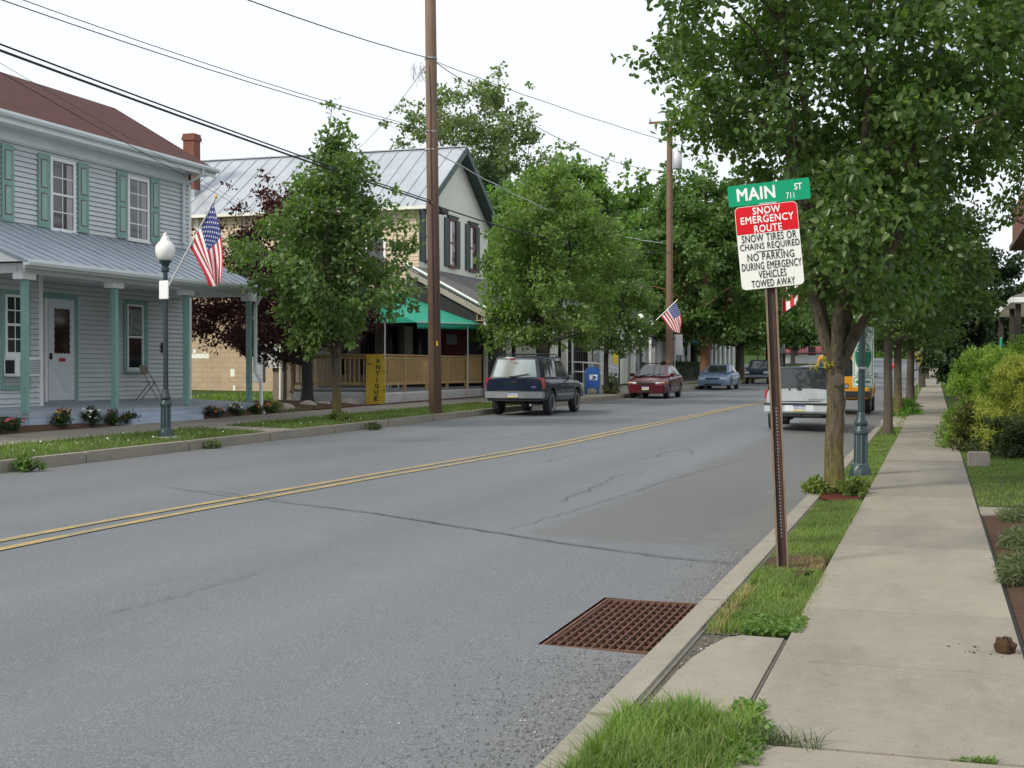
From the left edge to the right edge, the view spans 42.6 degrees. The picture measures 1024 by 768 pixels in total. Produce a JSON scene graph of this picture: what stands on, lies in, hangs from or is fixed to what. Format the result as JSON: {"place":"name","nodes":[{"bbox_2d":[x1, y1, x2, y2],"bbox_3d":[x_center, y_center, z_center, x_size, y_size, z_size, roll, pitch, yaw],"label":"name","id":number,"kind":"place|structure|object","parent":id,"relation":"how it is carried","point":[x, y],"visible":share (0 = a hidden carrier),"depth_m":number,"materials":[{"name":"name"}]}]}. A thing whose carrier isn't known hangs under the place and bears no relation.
{"place":"outdoors","nodes":[
{"label":"outdoors","id":0,"kind":"place"},
{"bbox_2d":[0,365,814,445],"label":"sidewalk","id":1,"kind":"structure","parent":0,"point":[5,439],"depth_m":28.91,"materials":[{"name":"concrete"}]},
{"bbox_2d":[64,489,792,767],"bbox_3d":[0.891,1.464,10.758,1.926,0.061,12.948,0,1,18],"label":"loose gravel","id":2,"kind":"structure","parent":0,"point":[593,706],"depth_m":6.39,"materials":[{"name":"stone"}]},
{"bbox_2d":[0,357,917,767],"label":"road","id":3,"kind":"structure","parent":0,"point":[236,651],"depth_m":9.96,"materials":[{"name":"grey asphalt"}]},
{"bbox_2d":[11,451,48,471],"bbox_3d":[-6.995,1.137,18.832,0.507,0.362,0.486,1,1,36],"label":"weed","id":4,"kind":"object","parent":3,"relation":"on","point":[25,464],"visible":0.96,"depth_m":18.78,"materials":[{"name":"green plant"}]},
{"bbox_2d":[0,379,874,541],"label":"line","id":5,"kind":"object","parent":3,"relation":"on","point":[68,527],"visible":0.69,"depth_m":16.03,"materials":[{"name":"yellow paint"}]},
{"bbox_2d":[0,379,878,549],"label":"line","id":6,"kind":"object","parent":3,"relation":"on","point":[86,531],"visible":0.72,"depth_m":15.33,"materials":[{"name":"yellow paint"}]},
{"bbox_2d":[485,353,583,414],"bbox_3d":[0.769,-0.015,40.170,2.039,1.804,4.882,0,1,18],"label":"parked car","id":7,"kind":"object","parent":3,"relation":"on","point":[527,383],"visible":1,"depth_m":38.20,"materials":[{"name":"blue paint"}]},
{"bbox_2d":[541,598,697,653],"bbox_3d":[0.756,1.634,8.318,0.723,0.239,1.640,0,1,18],"label":"storm drain","id":8,"kind":"object","parent":3,"relation":"in","point":[643,623],"visible":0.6,"depth_m":8.28,"materials":[{"name":"metal"}]},
{"bbox_2d":[628,363,682,397],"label":"parked car","id":9,"kind":"object","parent":3,"relation":"on","point":[664,380],"visible":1,"depth_m":56.19,"materials":[{"name":"red paint"}]},
{"bbox_2d":[698,364,739,389],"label":"parked car","id":10,"kind":"object","parent":3,"relation":"on","point":[710,376],"visible":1,"depth_m":72.97,"materials":[{"name":"blue paint"}]},
{"bbox_2d":[744,360,768,383],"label":"parked car","id":11,"kind":"object","parent":3,"relation":"on","point":[757,369],"visible":0.67,"depth_m":90.31,"materials":[{"name":"blue paint"}]},
{"bbox_2d":[764,364,848,427],"bbox_3d":[7.789,0.306,34.536,2.001,1.673,4.790,0,1,18],"label":"parked car","id":12,"kind":"object","parent":3,"relation":"on","point":[803,393],"visible":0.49,"depth_m":32.43,"materials":[{"name":"white metal"}]},
{"bbox_2d":[817,355,877,412],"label":"parked car","id":13,"kind":"object","parent":3,"relation":"on","point":[851,392],"visible":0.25,"depth_m":43.37,"materials":[{"name":"yellow paint"}]},
{"bbox_2d":[0,0,1023,309],"label":"sky","id":14,"kind":"structure","parent":0,"point":[564,48],"materials":[{"name":"white"}]},
{"bbox_2d":[120,349,1019,643],"bbox_3d":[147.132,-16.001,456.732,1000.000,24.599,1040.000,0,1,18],"label":"ground","id":15,"kind":"structure","parent":0,"point":[748,357],"depth_m":51.61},
{"bbox_2d":[0,423,119,434],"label":"flower bed","id":16,"kind":"object","parent":15,"relation":"on","point":[34,428],"visible":0.62,"depth_m":25.08,"materials":[{"name":"soil"}]},
{"bbox_2d":[0,72,267,425],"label":"clapboard house","id":17,"kind":"structure","parent":15,"relation":"on","point":[90,214],"depth_m":30.19,"materials":[{"name":"grey wood"}]},
{"bbox_2d":[5,294,20,356],"bbox_3d":[-10.174,-1.190,26.908,0.080,1.276,0.663,0,1,18],"label":"window","id":18,"kind":"structure","parent":17,"relation":"in","point":[12,302],"depth_m":26.84,"materials":[{"name":"white paint"}]},
{"bbox_2d":[4,357,41,376],"bbox_3d":[-10.023,-0.351,26.888,0.346,0.392,0.789,0,1,18],"label":"air conditioner","id":19,"kind":"object","parent":17,"relation":"attached to","point":[12,366],"visible":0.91,"depth_m":26.55,"materials":[{"name":"white paint"}]},
{"bbox_2d":[48,298,74,400],"bbox_3d":[-10.202,-0.777,29.732,0.100,2.288,0.929,0,1,18],"label":"storm door","id":20,"kind":"structure","parent":17,"relation":"in","point":[61,372],"depth_m":29.71,"materials":[{"name":"white paint"}]},
{"bbox_2d":[49,156,77,233],"bbox_3d":[-10.186,-4.258,29.783,0.080,1.674,0.941,0,1,18],"label":"window","id":21,"kind":"structure","parent":17,"relation":"in","point":[58,167],"depth_m":29.72,"materials":[{"name":"white paint"}]},
{"bbox_2d":[127,304,143,371],"bbox_3d":[-9.322,-1.138,32.489,0.080,1.662,0.722,0,1,18],"label":"window","id":22,"kind":"structure","parent":17,"relation":"in","point":[135,313],"depth_m":32.51,"materials":[{"name":"white paint"}]},
{"bbox_2d":[126,175,150,243],"bbox_3d":[-9.276,-4.320,32.607,0.080,1.607,0.958,0,1,18],"label":"window","id":23,"kind":"structure","parent":17,"relation":"in","point":[135,195],"depth_m":32.58,"materials":[{"name":"white paint"}]},
{"bbox_2d":[192,391,347,410],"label":"yard grass","id":24,"kind":"structure","parent":15,"relation":"on","point":[233,396],"depth_m":44.90,"materials":[{"name":"green plant"}]},
{"bbox_2d":[252,400,368,410],"bbox_3d":[-6.827,0.594,38.348,4.500,0.219,5.200,0,1,18],"label":"mulch bed","id":25,"kind":"object","parent":15,"relation":"on","point":[304,406],"visible":0.36,"depth_m":37.17,"materials":[{"name":"soil"}]},
{"bbox_2d":[191,168,409,401],"bbox_3d":[-6.869,-2.973,39.908,7.458,7.096,6.974,0,1,-6],"label":"red maple","id":26,"kind":"object","parent":25,"relation":"on","point":[235,337],"visible":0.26,"depth_m":39.05,"materials":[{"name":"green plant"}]},
{"bbox_2d":[366,355,384,403],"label":"antique sign","id":27,"kind":"object","parent":25,"relation":"on","point":[375,379],"visible":1,"depth_m":40.13,"materials":[{"name":"yellow wood"}]},
{"bbox_2d":[273,288,405,399],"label":"storeroom wing","id":28,"kind":"structure","parent":15,"relation":"on","point":[372,343],"depth_m":46.16,"materials":[{"name":"beige brick"}]},
{"bbox_2d":[361,324,374,373],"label":"window","id":29,"kind":"structure","parent":28,"relation":"in","point":[367,346],"depth_m":46.98,"materials":[{"name":"black glass"}]},
{"bbox_2d":[387,326,400,353],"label":"window","id":30,"kind":"structure","parent":28,"relation":"in","point":[393,332],"depth_m":49.24,"materials":[{"name":"black glass"}]},
{"bbox_2d":[181,133,560,396],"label":"gabled shop","id":31,"kind":"structure","parent":15,"relation":"on","point":[462,190],"depth_m":54.44,"materials":[{"name":"beige paint"}]},
{"bbox_2d":[447,214,459,268],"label":"window","id":32,"kind":"structure","parent":31,"relation":"in","point":[453,220],"depth_m":55.06,"materials":[{"name":"red wood"}]},
{"bbox_2d":[441,327,465,357],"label":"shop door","id":33,"kind":"structure","parent":31,"relation":"in","point":[459,349],"depth_m":49.71,"materials":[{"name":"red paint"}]},
{"bbox_2d":[467,221,478,272],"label":"window","id":34,"kind":"structure","parent":31,"relation":"in","point":[473,226],"depth_m":57.54,"materials":[{"name":"red wood"}]},
{"bbox_2d":[0,379,766,472],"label":"kerb","id":35,"kind":"structure","parent":15,"relation":"on","point":[99,455],"depth_m":25.48,"materials":[{"name":"concrete"}]},
{"bbox_2d":[290,354,482,404],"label":"deck","id":36,"kind":"structure","parent":15,"relation":"on","point":[405,371],"depth_m":42.55,"materials":[{"name":"brown wood"}]},
{"bbox_2d":[361,293,480,394],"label":"awning","id":37,"kind":"object","parent":36,"relation":"attached to","point":[448,320],"visible":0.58,"depth_m":45.98,"materials":[{"name":"fabric"}]},
{"bbox_2d":[0,366,813,459],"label":"verge","id":38,"kind":"structure","parent":15,"relation":"on","point":[109,447],"depth_m":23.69,"materials":[{"name":"plant"}]},
{"bbox_2d":[150,435,181,438],"bbox_3d":[-6.365,1.003,24.127,0.600,0.085,0.591,0,1,18],"label":"lamp footing","id":39,"kind":"object","parent":38,"relation":"on","point":[174,436],"visible":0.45,"depth_m":23.92,"materials":[{"name":"concrete"}]},
{"bbox_2d":[155,233,174,436],"bbox_3d":[-6.365,-0.867,24.104,0.364,3.825,0.364,0,1,18],"label":"street lamp","id":40,"kind":"object","parent":39,"relation":"on","point":[165,250],"visible":0.98,"depth_m":24.05,"materials":[{"name":"green metal"}]},
{"bbox_2d":[159,195,222,298],"bbox_3d":[-5.816,-2.487,23.869,1.357,1.870,0.213,0,1,18],"label":"flag","id":41,"kind":"object","parent":40,"relation":"attached to","point":[206,246],"visible":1,"depth_m":23.77,"materials":[{"name":"fabric"}]},
{"bbox_2d":[222,98,428,415],"bbox_3d":[-4.107,-2.941,31.172,4.881,7.715,4.933,0,1,18],"label":"street tree","id":42,"kind":"object","parent":38,"relation":"on","point":[335,311],"visible":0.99,"depth_m":30.58,"materials":[{"name":"green plant"}]},
{"bbox_2d":[424,0,441,413],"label":"utility pole","id":43,"kind":"object","parent":38,"relation":"on","point":[434,332],"visible":0.93,"depth_m":35.59,"materials":[{"name":"brown wood"}]},
{"bbox_2d":[0,49,429,202],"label":"overhead cable","id":44,"kind":"object","parent":43,"relation":"attached to","point":[103,88],"visible":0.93,"depth_m":23.46,"materials":[{"name":"black metal"}]},
{"bbox_2d":[0,43,429,200],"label":"overhead cable","id":45,"kind":"object","parent":43,"relation":"attached to","point":[27,54],"visible":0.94,"depth_m":23.38,"materials":[{"name":"black metal"}]},
{"bbox_2d":[2,0,428,131],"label":"overhead wire","id":46,"kind":"object","parent":43,"relation":"attached to","point":[194,64],"visible":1,"depth_m":24.05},
{"bbox_2d":[468,151,642,358],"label":"street tree","id":47,"kind":"object","parent":38,"relation":"on","point":[540,307],"visible":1,"depth_m":47.35,"materials":[{"name":"green plant"}]},
{"bbox_2d":[649,118,681,364],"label":"utility pole","id":48,"kind":"object","parent":38,"relation":"on","point":[674,159],"visible":0.7,"depth_m":67.35,"materials":[{"name":"wood"}]},
{"bbox_2d":[620,151,780,374],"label":"maple tree","id":49,"kind":"object","parent":38,"relation":"on","point":[708,321],"visible":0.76,"depth_m":79.80,"materials":[{"name":"green plant"}]},
{"bbox_2d":[675,206,813,378],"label":"maple tree","id":50,"kind":"object","parent":38,"relation":"on","point":[759,332],"visible":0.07,"depth_m":95.58,"materials":[{"name":"green plant"}]},
{"bbox_2d":[474,121,508,217],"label":"fir tree","id":51,"kind":"object","parent":15,"relation":"on","point":[496,180],"visible":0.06,"depth_m":101.13,"materials":[{"name":"green plant"}]},
{"bbox_2d":[378,61,631,217],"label":"tall tree","id":52,"kind":"object","parent":15,"relation":"on","point":[500,136],"visible":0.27,"depth_m":113.66,"materials":[{"name":"green plant"}]},
{"bbox_2d":[486,161,646,311],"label":"broadleaf tree","id":53,"kind":"object","parent":15,"relation":"on","point":[499,195],"visible":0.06,"depth_m":67.42,"materials":[{"name":"green plant"}]},
{"bbox_2d":[506,299,635,385],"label":"post office","id":54,"kind":"structure","parent":15,"relation":"on","point":[570,354],"depth_m":67.29,"materials":[{"name":"beige paint"}]},
{"bbox_2d":[574,329,587,382],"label":"window","id":55,"kind":"structure","parent":54,"relation":"in","point":[579,356],"depth_m":67.29,"materials":[{"name":"black glass"}]},
{"bbox_2d":[526,139,661,277],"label":"broadleaf tree","id":56,"kind":"object","parent":15,"relation":"on","point":[588,175],"visible":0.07,"depth_m":89.31,"materials":[{"name":"green plant"}]},
{"bbox_2d":[607,165,687,336],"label":"broadleaf tree","id":57,"kind":"object","parent":15,"relation":"on","point":[639,199],"visible":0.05,"depth_m":100.12,"materials":[{"name":"green plant"}]},
{"bbox_2d":[618,274,692,381],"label":"porch house","id":58,"kind":"structure","parent":15,"relation":"on","point":[653,354],"depth_m":87.89,"materials":[{"name":"white paint"}]},
{"bbox_2d":[655,360,699,380],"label":"hedge","id":59,"kind":"object","parent":15,"relation":"on","point":[687,370],"visible":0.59,"depth_m":88.51,"materials":[{"name":"green plant"}]},
{"bbox_2d":[662,332,735,367],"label":"columned house","id":60,"kind":"structure","parent":15,"relation":"on","point":[715,356],"depth_m":106.79,"materials":[{"name":"white paint"}]},
{"bbox_2d":[640,634,786,708],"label":"verge soil","id":61,"kind":"structure","parent":15,"relation":"on","point":[711,638],"depth_m":7.01,"materials":[{"name":"brown soil"}]},
{"bbox_2d":[648,635,785,744],"bbox_3d":[0.982,1.505,6.363,0.450,0.135,2.279,0,1,18],"label":"verge pad","id":62,"kind":"object","parent":15,"relation":"on","point":[742,665],"visible":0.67,"depth_m":6.57,"materials":[{"name":"concrete"}]},
{"bbox_2d":[535,379,917,767],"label":"kerb","id":63,"kind":"structure","parent":15,"relation":"on","point":[661,659],"depth_m":7.21,"materials":[{"name":"concrete"}]},
{"bbox_2d":[745,302,816,359],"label":"broadleaf tree","id":64,"kind":"object","parent":15,"relation":"on","point":[791,339],"visible":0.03,"depth_m":114.96,"materials":[{"name":"green plant"}]},
{"bbox_2d":[765,346,822,363],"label":"red roofed building","id":65,"kind":"structure","parent":15,"relation":"on","point":[807,355],"depth_m":181.31,"materials":[{"name":"white paint"}]},
{"bbox_2d":[704,388,915,638],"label":"verge","id":66,"kind":"structure","parent":15,"relation":"on","point":[752,634],"depth_m":8.67,"materials":[{"name":"soil"}]},
{"bbox_2d":[707,582,759,634],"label":"dry grass","id":67,"kind":"structure","parent":66,"relation":"on","point":[746,590],"depth_m":8.21,"materials":[{"name":"beige plant"}]},
{"bbox_2d":[711,611,809,765],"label":"clover leaves","id":68,"kind":"object","parent":66,"relation":"on","point":[773,624],"visible":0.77,"depth_m":5.74,"materials":[{"name":"green plant"}]},
{"bbox_2d":[727,177,810,567],"bbox_3d":[1.991,0.014,9.862,0.610,3.093,0.055,-2,0,12],"label":"street sign","id":69,"kind":"object","parent":66,"relation":"on","point":[769,244],"visible":0.99,"depth_m":9.86,"materials":[{"name":"metal"}]},
{"bbox_2d":[706,561,833,636],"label":"verge grass","id":70,"kind":"structure","parent":66,"relation":"on","point":[773,587],"depth_m":8.61,"materials":[{"name":"green plant"}]},
{"bbox_2d":[764,552,826,575],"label":"bare soil","id":71,"kind":"structure","parent":66,"relation":"on","point":[774,561],"depth_m":10.08,"materials":[{"name":"brown soil"}]},
{"bbox_2d":[800,474,833,494],"bbox_3d":[3.647,1.223,15.735,0.410,0.313,0.626,0,1,-16],"label":"ground plant","id":72,"kind":"object","parent":66,"relation":"on","point":[813,485],"visible":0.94,"depth_m":15.69,"materials":[{"name":"green plant"}]},
{"bbox_2d":[611,0,1023,492],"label":"street tree","id":73,"kind":"object","parent":66,"relation":"on","point":[896,106],"visible":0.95,"depth_m":14.82,"materials":[{"name":"green plant"}]},
{"bbox_2d":[820,493,861,502],"bbox_3d":[3.889,1.309,15.454,0.486,0.001,1.926,0,1,18],"label":"tree pit","id":74,"kind":"object","parent":66,"relation":"on","point":[833,496],"visible":0.43,"depth_m":15.17,"materials":[{"name":"brown soil"}]},
{"bbox_2d":[828,474,870,497],"bbox_3d":[3.982,1.226,15.528,0.507,0.316,0.611,0,1,18],"label":"ground plant","id":75,"kind":"object","parent":74,"relation":"on","point":[855,486],"visible":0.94,"depth_m":15.44,"materials":[{"name":"green plant"}]},
{"bbox_2d":[849,210,870,476],"bbox_3d":[4.876,-0.576,18.269,0.364,3.825,0.364,1,1,8],"label":"street lamp","id":76,"kind":"object","parent":66,"relation":"on","point":[860,466],"visible":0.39,"depth_m":18.23,"materials":[{"name":"metal"}]},
{"bbox_2d":[853,327,873,386],"bbox_3d":[4.899,-0.375,18.279,0.284,0.846,0.174,0,1,12],"label":"bike route sign","id":77,"kind":"object","parent":76,"relation":"attached to","point":[869,360],"visible":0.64,"depth_m":18.35,"materials":[{"name":"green metal"}]},
{"bbox_2d":[777,108,1011,434],"bbox_3d":[8.670,-2.952,30.074,5.435,8.288,5.632,0,1,-35],"label":"street tree","id":78,"kind":"object","parent":66,"relation":"on","point":[947,242],"visible":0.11,"depth_m":29.10,"materials":[{"name":"green plant"}]},
{"bbox_2d":[800,178,997,415],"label":"street tree","id":79,"kind":"object","parent":66,"relation":"on","point":[897,400],"visible":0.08,"depth_m":40.63,"materials":[{"name":"green plant"}]},
{"bbox_2d":[874,227,1001,398],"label":"street tree","id":80,"kind":"object","parent":66,"relation":"on","point":[910,391],"depth_m":59.17,"materials":[{"name":"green plant"}]},
{"bbox_2d":[914,275,994,399],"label":"broadleaf tree","id":81,"kind":"object","parent":15,"relation":"on","point":[975,333],"visible":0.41,"depth_m":56.26,"materials":[{"name":"green plant"}]},
{"bbox_2d":[914,194,1004,390],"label":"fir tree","id":82,"kind":"object","parent":15,"relation":"on","point":[989,337],"visible":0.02,"depth_m":69.61,"materials":[{"name":"green plant"}]},
{"bbox_2d":[974,247,1023,347],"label":"broadleaf tree","id":83,"kind":"object","parent":15,"relation":"on","point":[1010,270],"visible":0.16,"depth_m":124.63,"materials":[{"name":"green plant"}]},
{"bbox_2d":[982,516,1023,644],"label":"planting bed","id":84,"kind":"object","parent":15,"relation":"on","point":[993,526],"visible":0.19,"depth_m":10.48,"materials":[{"name":"soil"}]},
{"bbox_2d":[980,515,1023,657],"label":"bed edging","id":85,"kind":"object","parent":84,"relation":"on","point":[1010,610],"visible":0.91,"depth_m":8.40,"materials":[{"name":"black plastic"}]},
{"bbox_2d":[990,543,1023,587],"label":"juniper","id":86,"kind":"object","parent":84,"relation":"on","point":[1010,571],"visible":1,"depth_m":9.14,"materials":[{"name":"green plant"}]},
{"bbox_2d":[992,500,1023,522],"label":"juniper","id":87,"kind":"object","parent":84,"relation":"on","point":[1013,515],"visible":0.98,"depth_m":12.78,"materials":[{"name":"green plant"}]},
{"bbox_2d":[996,524,1023,550],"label":"juniper","id":88,"kind":"object","parent":84,"relation":"on","point":[1015,536],"visible":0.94,"depth_m":10.89,"materials":[{"name":"green plant"}]},
{"bbox_2d":[994,191,1023,354],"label":"brick house","id":89,"kind":"structure","parent":15,"relation":"on","point":[1013,310],"depth_m":50.32,"materials":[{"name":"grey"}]},
{"bbox_2d":[485,384,698,402],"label":"pavement","id":90,"kind":"structure","parent":0,"point":[601,393],"depth_m":56.54,"materials":[{"name":"concrete"}]},
{"bbox_2d":[584,367,599,393],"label":"mailbox","id":91,"kind":"object","parent":90,"relation":"on","point":[591,377],"visible":1,"depth_m":55.04,"materials":[{"name":"blue paint"}]},
{"bbox_2d":[566,217,664,392],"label":"street tree","id":92,"kind":"object","parent":90,"relation":"on","point":[641,297],"visible":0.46,"depth_m":56.34,"materials":[{"name":"green plant"}]},
{"bbox_2d":[638,314,642,368],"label":"street lamp","id":93,"kind":"object","parent":90,"relation":"on","point":[641,315],"visible":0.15,"depth_m":62.30,"materials":[{"name":"metal"}]},
{"bbox_2d":[639,299,681,336],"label":"flag","id":94,"kind":"object","parent":93,"relation":"attached to","point":[671,315],"visible":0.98,"depth_m":61.80,"materials":[{"name":"fabric"}]},
{"bbox_2d":[770,498,861,560],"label":"verge grass","id":95,"kind":"structure","parent":0,"point":[836,522],"depth_m":12.21,"materials":[{"name":"green plant"}]},
{"bbox_2d":[845,435,897,491],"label":"verge grass","id":96,"kind":"structure","parent":0,"point":[879,448],"depth_m":22.73,"materials":[{"name":"green plant"}]},
{"bbox_2d":[721,744,1023,767],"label":"sidewalk","id":97,"kind":"structure","parent":0,"point":[771,756],"depth_m":4.96,"materials":[{"name":"concrete"}]},
{"bbox_2d":[754,368,1023,766],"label":"sidewalk","id":98,"kind":"structure","parent":0,"point":[908,592],"depth_m":7.30,"materials":[{"name":"concrete"}]},
{"bbox_2d":[702,711,843,750],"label":"joint weeds","id":99,"kind":"object","parent":98,"relation":"on","point":[777,741],"visible":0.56,"depth_m":5.22,"materials":[{"name":"green plant"}]},
{"bbox_2d":[993,636,1016,654],"bbox_3d":[2.580,1.365,6.860,0.117,0.100,0.111,0,1,18],"label":"earth clod","id":100,"kind":"object","parent":98,"relation":"on","point":[1007,645],"visible":1,"depth_m":6.84,"materials":[{"name":"brown soil"}]},
{"bbox_2d":[961,443,1023,506],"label":"front lawn","id":101,"kind":"structure","parent":0,"point":[995,503],"depth_m":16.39,"materials":[{"name":"plant"}]},
{"bbox_2d":[946,397,1000,452],"bbox_3d":[8.377,0.762,23.716,1.029,1.042,1.487,0,1,18],"label":"cedar shrub","id":102,"kind":"object","parent":101,"relation":"on","point":[963,436],"visible":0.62,"depth_m":23.63,"materials":[{"name":"green plant"}]},
{"bbox_2d":[930,341,1022,447],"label":"cedar shrub","id":103,"kind":"object","parent":101,"relation":"on","point":[961,379],"visible":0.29,"depth_m":24.59,"materials":[{"name":"green plant"}]},
{"bbox_2d":[967,451,989,466],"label":"stone block","id":104,"kind":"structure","parent":101,"relation":"on","point":[978,458],"depth_m":19.79,"materials":[{"name":"grey stone"}]},
{"bbox_2d":[958,4,1023,228],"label":"broadleaf tree","id":105,"kind":"object","parent":101,"relation":"on","point":[1011,206],"visible":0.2,"depth_m":31.27,"materials":[{"name":"green plant"}]},
{"bbox_2d":[966,411,1023,458],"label":"box shrub","id":106,"kind":"object","parent":101,"relation":"on","point":[1013,448],"visible":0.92,"depth_m":21.32,"materials":[{"name":"green plant"}]},
{"bbox_2d":[970,351,1023,451],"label":"gold cypress","id":107,"kind":"object","parent":101,"relation":"on","point":[1014,370],"visible":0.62,"depth_m":22.83,"materials":[{"name":"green plant"}]},
{"label":"right verge","id":108,"kind":"structure","parent":0,"visible":0},
{"bbox_2d":[524,682,770,767],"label":"verge grass","id":109,"kind":"structure","parent":108,"relation":"on","point":[631,739],"depth_m":5.13,"materials":[{"name":"green plant"}]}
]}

